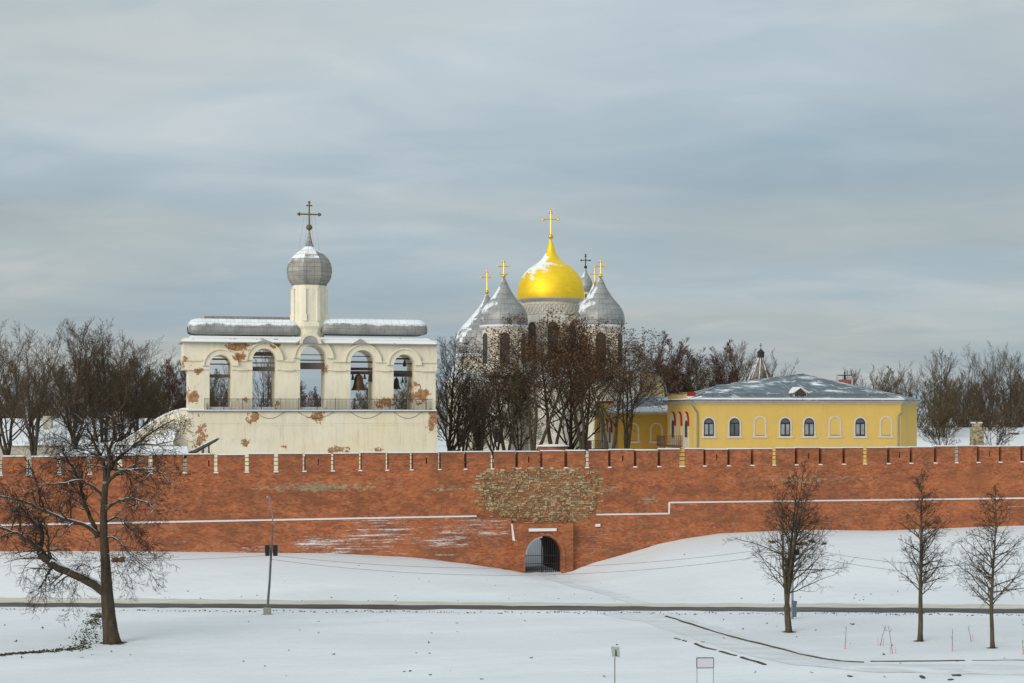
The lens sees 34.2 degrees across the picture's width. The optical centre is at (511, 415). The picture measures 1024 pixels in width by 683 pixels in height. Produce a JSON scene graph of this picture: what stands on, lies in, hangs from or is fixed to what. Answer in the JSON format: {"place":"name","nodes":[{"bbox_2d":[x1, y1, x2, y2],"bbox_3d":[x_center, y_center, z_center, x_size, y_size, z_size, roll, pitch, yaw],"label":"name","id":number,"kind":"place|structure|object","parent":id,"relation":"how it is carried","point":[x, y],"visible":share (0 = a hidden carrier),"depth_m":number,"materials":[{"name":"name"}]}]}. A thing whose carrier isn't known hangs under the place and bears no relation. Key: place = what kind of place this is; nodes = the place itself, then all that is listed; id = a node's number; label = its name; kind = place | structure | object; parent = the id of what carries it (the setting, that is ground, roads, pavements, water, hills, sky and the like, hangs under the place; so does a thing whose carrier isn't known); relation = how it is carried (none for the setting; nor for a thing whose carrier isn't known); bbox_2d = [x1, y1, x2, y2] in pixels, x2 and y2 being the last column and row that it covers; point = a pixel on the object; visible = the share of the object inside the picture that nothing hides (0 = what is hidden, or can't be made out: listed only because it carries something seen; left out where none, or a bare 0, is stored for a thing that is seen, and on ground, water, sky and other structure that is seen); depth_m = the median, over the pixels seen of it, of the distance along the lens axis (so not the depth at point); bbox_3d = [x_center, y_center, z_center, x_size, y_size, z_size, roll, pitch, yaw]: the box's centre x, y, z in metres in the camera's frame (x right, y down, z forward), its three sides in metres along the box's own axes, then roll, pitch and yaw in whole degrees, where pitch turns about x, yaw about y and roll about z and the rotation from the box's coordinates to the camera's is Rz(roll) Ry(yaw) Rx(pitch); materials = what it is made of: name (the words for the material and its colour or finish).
{"place":"outdoors","nodes":[
{"label":"outdoors","id":0,"kind":"place"},
{"bbox_2d":[0,610,102,655],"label":"grass","id":1,"kind":"structure","parent":0,"point":[97,615],"depth_m":117.90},
{"bbox_2d":[0,420,1023,682],"bbox_3d":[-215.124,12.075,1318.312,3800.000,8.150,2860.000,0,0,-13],"label":"ground","id":2,"kind":"structure","parent":0,"point":[246,646],"depth_m":129.35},
{"bbox_2d":[0,367,34,417],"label":"shrubby tree","id":3,"kind":"object","parent":2,"relation":"on","point":[16,406],"visible":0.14,"depth_m":271.03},
{"bbox_2d":[0,330,55,432],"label":"grove tree","id":4,"kind":"object","parent":2,"relation":"on","point":[13,384],"visible":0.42,"depth_m":215.54,"materials":[{"name":"brown plant"}]},
{"bbox_2d":[0,320,67,454],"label":"grove tree","id":5,"kind":"object","parent":2,"relation":"on","point":[6,450],"visible":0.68,"depth_m":205.84,"materials":[{"name":"brown plant"}]},
{"bbox_2d":[0,319,84,455],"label":"grove tree","id":6,"kind":"object","parent":2,"relation":"on","point":[39,400],"visible":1,"depth_m":199.11,"materials":[{"name":"brown plant"}]},
{"bbox_2d":[16,357,73,417],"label":"shrubby tree","id":7,"kind":"object","parent":2,"relation":"on","point":[52,412],"visible":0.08,"depth_m":266.99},
{"bbox_2d":[41,353,106,419],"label":"shrubby tree","id":8,"kind":"object","parent":2,"relation":"on","point":[60,384],"visible":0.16,"depth_m":253.67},
{"bbox_2d":[0,412,153,471],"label":"long building","id":9,"kind":"structure","parent":2,"relation":"on","point":[52,424],"depth_m":242.12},
{"bbox_2d":[28,319,141,464],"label":"grove tree","id":10,"kind":"object","parent":2,"relation":"on","point":[79,380],"visible":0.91,"depth_m":204.01,"materials":[{"name":"brown plant"}]},
{"bbox_2d":[15,317,157,442],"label":"grove tree","id":11,"kind":"object","parent":2,"relation":"on","point":[90,402],"visible":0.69,"depth_m":208.77,"materials":[{"name":"brown plant"}]},
{"bbox_2d":[0,401,214,644],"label":"broad tree","id":12,"kind":"object","parent":2,"relation":"on","point":[103,588],"visible":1,"depth_m":117.12,"materials":[{"name":"brown plant"}]},
{"bbox_2d":[65,345,153,417],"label":"shrubby tree","id":13,"kind":"object","parent":2,"relation":"on","point":[116,377],"visible":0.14,"depth_m":261.30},
{"bbox_2d":[66,325,180,440],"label":"grove tree","id":14,"kind":"object","parent":2,"relation":"on","point":[141,400],"visible":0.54,"depth_m":213.50,"materials":[{"name":"brown plant"}]},
{"bbox_2d":[99,429,176,471],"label":"lean to","id":15,"kind":"object","parent":2,"relation":"on","point":[155,441],"visible":0.2,"depth_m":184.09,"materials":[{"name":"paint"}]},
{"bbox_2d":[94,339,185,435],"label":"grove tree","id":16,"kind":"object","parent":2,"relation":"on","point":[143,350],"visible":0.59,"depth_m":218.75,"materials":[{"name":"brown plant"}]},
{"bbox_2d":[108,362,172,417],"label":"shrubby tree","id":17,"kind":"object","parent":2,"relation":"on","point":[151,372],"visible":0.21,"depth_m":270.32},
{"bbox_2d":[104,408,187,471],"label":"buttress building","id":18,"kind":"structure","parent":2,"relation":"on","point":[182,441],"depth_m":186.14,"materials":[{"name":"paint"}]},
{"bbox_2d":[140,369,173,417],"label":"shrubby tree","id":19,"kind":"object","parent":2,"relation":"on","point":[165,404],"visible":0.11,"depth_m":285.15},
{"bbox_2d":[139,358,185,414],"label":"reddish tree","id":20,"kind":"object","parent":2,"relation":"on","point":[183,384],"visible":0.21,"depth_m":295.25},
{"bbox_2d":[146,359,185,416],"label":"reddish tree","id":21,"kind":"object","parent":2,"relation":"on","point":[168,367],"visible":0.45,"depth_m":289.59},
{"bbox_2d":[184,438,219,465],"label":"stair roof","id":22,"kind":"structure","parent":2,"relation":"on","point":[207,444],"depth_m":163.65,"materials":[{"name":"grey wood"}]},
{"bbox_2d":[210,372,227,406],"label":"grove tree","id":23,"kind":"object","parent":2,"relation":"on","point":[213,396],"visible":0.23,"depth_m":249.78,"materials":[{"name":"brown plant"}]},
{"bbox_2d":[210,368,227,406],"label":"shrubby tree","id":24,"kind":"object","parent":2,"relation":"on","point":[221,395],"visible":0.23,"depth_m":279.33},
{"bbox_2d":[221,350,271,406],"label":"grove tree","id":25,"kind":"object","parent":2,"relation":"on","point":[268,386],"visible":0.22,"depth_m":235.37,"materials":[{"name":"brown plant"}]},
{"bbox_2d":[262,495,280,614],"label":"lamp post","id":26,"kind":"object","parent":2,"relation":"on","point":[268,549],"visible":1,"depth_m":134.11,"materials":[{"name":"metal"}]},
{"bbox_2d":[283,546,786,567],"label":"cable","id":27,"kind":"object","parent":26,"relation":"attached to","point":[541,567],"visible":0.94,"depth_m":132.47,"materials":[{"name":"grey metal"}]},
{"bbox_2d":[264,374,306,405],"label":"reddish tree","id":28,"kind":"object","parent":2,"relation":"on","point":[266,383],"visible":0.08,"depth_m":290.38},
{"bbox_2d":[178,201,437,470],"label":"belfry","id":29,"kind":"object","parent":2,"relation":"on","point":[286,422],"visible":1,"depth_m":189.74,"materials":[{"name":"paint"}]},
{"bbox_2d":[351,374,365,391],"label":"bell","id":30,"kind":"object","parent":29,"relation":"hanging from","point":[358,384],"visible":1,"depth_m":191.90,"materials":[{"name":"brown metal"}]},
{"bbox_2d":[300,386,320,406],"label":"reddish tree","id":31,"kind":"object","parent":2,"relation":"on","point":[309,400],"visible":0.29,"depth_m":300.13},
{"bbox_2d":[350,382,367,408],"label":"shrubby tree","id":32,"kind":"object","parent":2,"relation":"on","point":[358,396],"visible":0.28,"depth_m":261.35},
{"bbox_2d":[394,377,440,422],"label":"shrubby tree","id":33,"kind":"object","parent":2,"relation":"on","point":[402,397],"visible":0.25,"depth_m":260.66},
{"bbox_2d":[436,335,502,450],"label":"grove tree","id":34,"kind":"object","parent":2,"relation":"on","point":[449,442],"visible":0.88,"depth_m":204.78,"materials":[{"name":"brown plant"}]},
{"bbox_2d":[436,366,520,467],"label":"grove tree","id":35,"kind":"object","parent":2,"relation":"on","point":[458,438],"visible":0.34,"depth_m":210.02,"materials":[{"name":"brown plant"}]},
{"bbox_2d":[440,356,519,450],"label":"grove tree","id":36,"kind":"object","parent":2,"relation":"on","point":[479,438],"visible":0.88,"depth_m":203.20,"materials":[{"name":"brown plant"}]},
{"bbox_2d":[455,394,506,450],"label":"shrubby tree","id":37,"kind":"object","parent":2,"relation":"on","point":[472,445],"visible":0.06,"depth_m":226.01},
{"bbox_2d":[442,357,534,467],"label":"grove tree","id":38,"kind":"object","parent":2,"relation":"on","point":[493,445],"visible":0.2,"depth_m":223.90,"materials":[{"name":"brown plant"}]},
{"bbox_2d":[436,331,563,449],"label":"leafy oak","id":39,"kind":"object","parent":2,"relation":"on","point":[514,424],"visible":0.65,"depth_m":206.42,"materials":[{"name":"brown plant"}]},
{"bbox_2d":[2,384,1013,440],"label":"wood","id":40,"kind":"object","parent":2,"relation":"on","point":[317,395],"visible":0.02,"depth_m":481.47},
{"bbox_2d":[2,608,1019,678],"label":"grass","id":41,"kind":"structure","parent":2,"relation":"on","point":[501,613],"depth_m":134.96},
{"bbox_2d":[0,445,1023,572],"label":"kremlin wall","id":42,"kind":"structure","parent":2,"relation":"on","point":[508,509],"depth_m":166.62,"materials":[{"name":"red brick"}]},
{"bbox_2d":[0,597,1023,608],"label":"verge","id":43,"kind":"structure","parent":2,"relation":"on","point":[373,602],"depth_m":141.44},
{"bbox_2d":[480,373,555,450],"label":"shrubby tree","id":44,"kind":"object","parent":2,"relation":"on","point":[515,444],"visible":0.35,"depth_m":221.24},
{"bbox_2d":[465,307,616,443],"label":"leafy oak","id":45,"kind":"object","parent":2,"relation":"on","point":[546,400],"visible":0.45,"depth_m":208.58,"materials":[{"name":"brown plant"}]},
{"bbox_2d":[460,313,639,450],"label":"leafy oak","id":46,"kind":"object","parent":2,"relation":"on","point":[533,438],"visible":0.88,"depth_m":202.42,"materials":[{"name":"brown plant"}]},
{"bbox_2d":[537,444,568,466],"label":"brick turret","id":47,"kind":"object","parent":2,"relation":"on","point":[553,447],"visible":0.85,"depth_m":172.28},
{"bbox_2d":[448,210,666,467],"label":"cathedral","id":48,"kind":"structure","parent":2,"relation":"on","point":[549,279],"depth_m":254.11,"materials":[{"name":"white"}]},
{"bbox_2d":[483,333,487,363],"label":"window","id":49,"kind":"structure","parent":48,"relation":"in","point":[485,340],"depth_m":250.18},
{"bbox_2d":[528,322,535,358],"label":"window","id":50,"kind":"structure","parent":48,"relation":"in","point":[532,323],"depth_m":258.69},
{"bbox_2d":[525,335,628,449],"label":"grove tree","id":51,"kind":"object","parent":2,"relation":"on","point":[570,432],"visible":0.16,"depth_m":220.82,"materials":[{"name":"brown plant"}]},
{"bbox_2d":[518,315,659,466],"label":"leafy oak","id":52,"kind":"object","parent":2,"relation":"on","point":[583,439],"visible":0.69,"depth_m":204.06,"materials":[{"name":"brown plant"}]},
{"bbox_2d":[537,574,651,603],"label":"trail","id":53,"kind":"object","parent":2,"relation":"on","point":[622,597],"visible":0.98,"depth_m":151.47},
{"bbox_2d":[580,254,627,361],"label":"distant church","id":54,"kind":"structure","parent":2,"relation":"on","point":[586,280],"depth_m":329.05,"materials":[{"name":"paint"}]},
{"bbox_2d":[611,646,619,682],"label":"square sign","id":55,"kind":"object","parent":2,"relation":"on","point":[615,651],"visible":1,"depth_m":94.95,"materials":[{"name":"grey"}]},
{"bbox_2d":[548,338,687,448],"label":"leafy oak","id":56,"kind":"object","parent":2,"relation":"on","point":[627,438],"visible":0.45,"depth_m":208.58,"materials":[{"name":"brown plant"}]},
{"bbox_2d":[545,320,700,449],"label":"leafy oak","id":57,"kind":"object","parent":2,"relation":"on","point":[598,375],"visible":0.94,"depth_m":201.25,"materials":[{"name":"brown plant"}]},
{"bbox_2d":[586,397,667,451],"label":"yellow wing","id":58,"kind":"structure","parent":2,"relation":"on","point":[652,423],"depth_m":214.78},
{"bbox_2d":[608,419,611,448],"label":"hooded window","id":59,"kind":"structure","parent":58,"relation":"in","point":[609,423],"depth_m":215.67,"materials":[{"name":"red paint"}]},
{"bbox_2d":[649,423,663,442],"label":"blind window","id":60,"kind":"structure","parent":58,"relation":"in","point":[650,441],"depth_m":214.72,"materials":[{"name":"paint"}]},
{"bbox_2d":[641,354,680,395],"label":"reddish tree","id":61,"kind":"object","parent":2,"relation":"on","point":[666,383],"visible":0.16,"depth_m":295.92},
{"bbox_2d":[638,330,694,396],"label":"reddish tree","id":62,"kind":"object","parent":2,"relation":"on","point":[678,358],"visible":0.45,"depth_m":298.44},
{"bbox_2d":[655,341,708,396],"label":"reddish tree","id":63,"kind":"object","parent":2,"relation":"on","point":[702,364],"visible":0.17,"depth_m":308.42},
{"bbox_2d":[670,356,716,391],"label":"shrubby tree","id":64,"kind":"object","parent":2,"relation":"on","point":[700,384],"visible":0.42,"depth_m":298.93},
{"bbox_2d":[696,657,713,682],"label":"notice board","id":65,"kind":"object","parent":2,"relation":"on","point":[704,662],"visible":1,"depth_m":96.99,"materials":[{"name":"grey"}]},
{"bbox_2d":[671,345,747,390],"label":"grove tree","id":66,"kind":"object","parent":2,"relation":"on","point":[712,377],"visible":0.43,"depth_m":304.34,"materials":[{"name":"brown plant"}]},
{"bbox_2d":[702,339,757,387],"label":"reddish tree","id":67,"kind":"object","parent":2,"relation":"on","point":[716,364],"visible":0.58,"depth_m":299.26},
{"bbox_2d":[708,340,769,384],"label":"grove tree","id":68,"kind":"object","parent":2,"relation":"on","point":[743,347],"visible":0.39,"depth_m":310.93,"materials":[{"name":"brown plant"}]},
{"bbox_2d":[749,343,769,379],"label":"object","id":69,"kind":"structure","parent":2,"relation":"on","point":[759,362],"depth_m":339.11,"materials":[{"name":"paint"}]},
{"bbox_2d":[664,616,863,662],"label":"kerb","id":70,"kind":"structure","parent":2,"relation":"on","point":[759,642],"depth_m":116.50,"materials":[{"name":"concrete"}]},
{"bbox_2d":[756,348,798,378],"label":"grove tree","id":71,"kind":"object","parent":2,"relation":"on","point":[766,375],"visible":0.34,"depth_m":317.32,"materials":[{"name":"brown plant"}]},
{"bbox_2d":[721,459,856,631],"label":"park tree","id":72,"kind":"object","parent":2,"relation":"on","point":[789,566],"visible":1,"depth_m":122.87,"materials":[{"name":"brown plant"}]},
{"bbox_2d":[657,370,923,464],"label":"yellow house","id":73,"kind":"structure","parent":2,"relation":"on","point":[800,410],"depth_m":202.65,"materials":[{"name":"paint"}]},
{"bbox_2d":[670,412,675,447],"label":"hooded window","id":74,"kind":"structure","parent":73,"relation":"in","point":[673,418],"depth_m":209.70,"materials":[{"name":"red paint"}]},
{"bbox_2d":[677,412,681,447],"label":"hooded window","id":75,"kind":"structure","parent":73,"relation":"in","point":[679,419],"depth_m":206.75,"materials":[{"name":"red paint"}]},
{"bbox_2d":[683,412,688,447],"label":"hooded window","id":76,"kind":"structure","parent":73,"relation":"in","point":[686,416],"depth_m":203.44,"materials":[{"name":"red paint"}]},
{"bbox_2d":[701,417,716,437],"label":"window","id":77,"kind":"structure","parent":73,"relation":"in","point":[708,425],"depth_m":200.24,"materials":[{"name":"clear glass"}]},
{"bbox_2d":[727,416,741,437],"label":"window","id":78,"kind":"structure","parent":73,"relation":"in","point":[734,423],"depth_m":200.73,"materials":[{"name":"clear glass"}]},
{"bbox_2d":[752,416,767,437],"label":"blind window","id":79,"kind":"structure","parent":73,"relation":"in","point":[754,436],"depth_m":201.17,"materials":[{"name":"paint"}]},
{"bbox_2d":[778,417,792,437],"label":"window","id":80,"kind":"structure","parent":73,"relation":"in","point":[785,423],"depth_m":201.71,"materials":[{"name":"grey glass"}]},
{"bbox_2d":[801,417,816,437],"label":"window","id":81,"kind":"structure","parent":73,"relation":"in","point":[808,425],"depth_m":202.21,"materials":[{"name":"grey glass"}]},
{"bbox_2d":[827,416,842,437],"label":"blind window","id":82,"kind":"structure","parent":73,"relation":"in","point":[829,436],"depth_m":202.65,"materials":[{"name":"paint"}]},
{"bbox_2d":[853,417,867,437],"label":"window","id":83,"kind":"structure","parent":73,"relation":"in","point":[860,423],"depth_m":203.20,"materials":[{"name":"grey glass"}]},
{"bbox_2d":[878,416,893,437],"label":"blind window","id":84,"kind":"structure","parent":73,"relation":"in","point":[880,436],"depth_m":203.64,"materials":[{"name":"paint"}]},
{"bbox_2d":[791,521,798,618],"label":"lamp post","id":85,"kind":"object","parent":2,"relation":"on","point":[793,608],"visible":0.63,"depth_m":130.86,"materials":[{"name":"metal"}]},
{"bbox_2d":[272,554,775,574],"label":"cable","id":86,"kind":"object","parent":85,"relation":"attached to","point":[553,574],"visible":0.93,"depth_m":132.42,"materials":[{"name":"grey metal"}]},
{"bbox_2d":[836,368,874,387],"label":"grove tree","id":87,"kind":"object","parent":2,"relation":"on","point":[853,376],"visible":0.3,"depth_m":328.92,"materials":[{"name":"brown plant"}]},
{"bbox_2d":[850,363,884,389],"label":"grove tree","id":88,"kind":"object","parent":2,"relation":"on","point":[871,376],"visible":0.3,"depth_m":319.85,"materials":[{"name":"brown plant"}]},
{"bbox_2d":[869,365,917,414],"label":"shrubby tree","id":89,"kind":"object","parent":2,"relation":"on","point":[892,380],"visible":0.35,"depth_m":309.54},
{"bbox_2d":[875,362,938,424],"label":"grove tree","id":90,"kind":"object","parent":2,"relation":"on","point":[909,391],"visible":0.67,"depth_m":299.36,"materials":[{"name":"brown plant"}]},
{"bbox_2d":[870,660,964,661],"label":"kerb","id":91,"kind":"structure","parent":2,"relation":"on","point":[917,661],"depth_m":108.39,"materials":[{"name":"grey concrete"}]},
{"bbox_2d":[882,468,963,641],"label":"park tree","id":92,"kind":"object","parent":2,"relation":"on","point":[921,555],"visible":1,"depth_m":118.17,"materials":[{"name":"brown plant"}]},
{"bbox_2d":[910,346,973,426],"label":"grove tree","id":93,"kind":"object","parent":2,"relation":"on","point":[932,372],"visible":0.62,"depth_m":278.86,"materials":[{"name":"brown plant"}]},
{"bbox_2d":[917,369,969,437],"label":"shrubby tree","id":94,"kind":"object","parent":2,"relation":"on","point":[939,400],"visible":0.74,"depth_m":267.90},
{"bbox_2d":[918,396,972,444],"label":"spreading tree","id":95,"kind":"object","parent":2,"relation":"on","point":[942,420],"visible":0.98,"depth_m":221.07,"materials":[{"name":"brown plant"}]},
{"bbox_2d":[928,372,983,427],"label":"shrubby tree","id":96,"kind":"object","parent":2,"relation":"on","point":[961,385],"visible":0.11,"depth_m":305.04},
{"bbox_2d":[928,359,985,427],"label":"grove tree","id":97,"kind":"object","parent":2,"relation":"on","point":[968,392],"visible":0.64,"depth_m":289.65,"materials":[{"name":"brown plant"}]},
{"bbox_2d":[917,428,1023,461],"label":"long building","id":98,"kind":"structure","parent":2,"relation":"on","point":[963,435],"depth_m":267.01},
{"bbox_2d":[969,422,983,444],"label":"stone stack","id":99,"kind":"object","parent":2,"relation":"on","point":[976,436],"visible":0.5,"depth_m":255.44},
{"bbox_2d":[935,483,1023,647],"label":"park tree","id":100,"kind":"object","parent":2,"relation":"on","point":[991,588],"visible":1,"depth_m":114.56,"materials":[{"name":"brown plant"}]},
{"bbox_2d":[941,340,1023,429],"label":"grove tree","id":101,"kind":"object","parent":2,"relation":"on","point":[991,399],"visible":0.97,"depth_m":274.44,"materials":[{"name":"brown plant"}]},
{"bbox_2d":[964,369,1015,427],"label":"shrubby tree","id":102,"kind":"object","parent":2,"relation":"on","point":[976,420],"visible":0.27,"depth_m":299.39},
{"bbox_2d":[972,399,1023,445],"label":"spreading tree","id":103,"kind":"object","parent":2,"relation":"on","point":[1011,427],"visible":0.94,"depth_m":225.79,"materials":[{"name":"brown plant"}]},
{"bbox_2d":[985,351,1023,427],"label":"grove tree","id":104,"kind":"object","parent":2,"relation":"on","point":[1013,381],"visible":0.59,"depth_m":283.80,"materials":[{"name":"brown plant"}]},
{"bbox_2d":[996,361,1023,427],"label":"grove tree","id":105,"kind":"object","parent":2,"relation":"on","point":[1020,411],"visible":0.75,"depth_m":279.81,"materials":[{"name":"brown plant"}]},
{"bbox_2d":[999,369,1023,427],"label":"shrubby tree","id":106,"kind":"object","parent":2,"relation":"on","point":[1013,401],"visible":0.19,"depth_m":299.34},
{"bbox_2d":[0,602,1023,612],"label":"path","id":107,"kind":"structure","parent":0,"point":[593,608],"depth_m":138.68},
{"bbox_2d":[0,0,1023,420],"label":"sky","id":108,"kind":"structure","parent":0,"point":[833,186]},
{"bbox_2d":[603,611,1023,674],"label":"side path","id":109,"kind":"structure","parent":0,"point":[699,633],"depth_m":112.42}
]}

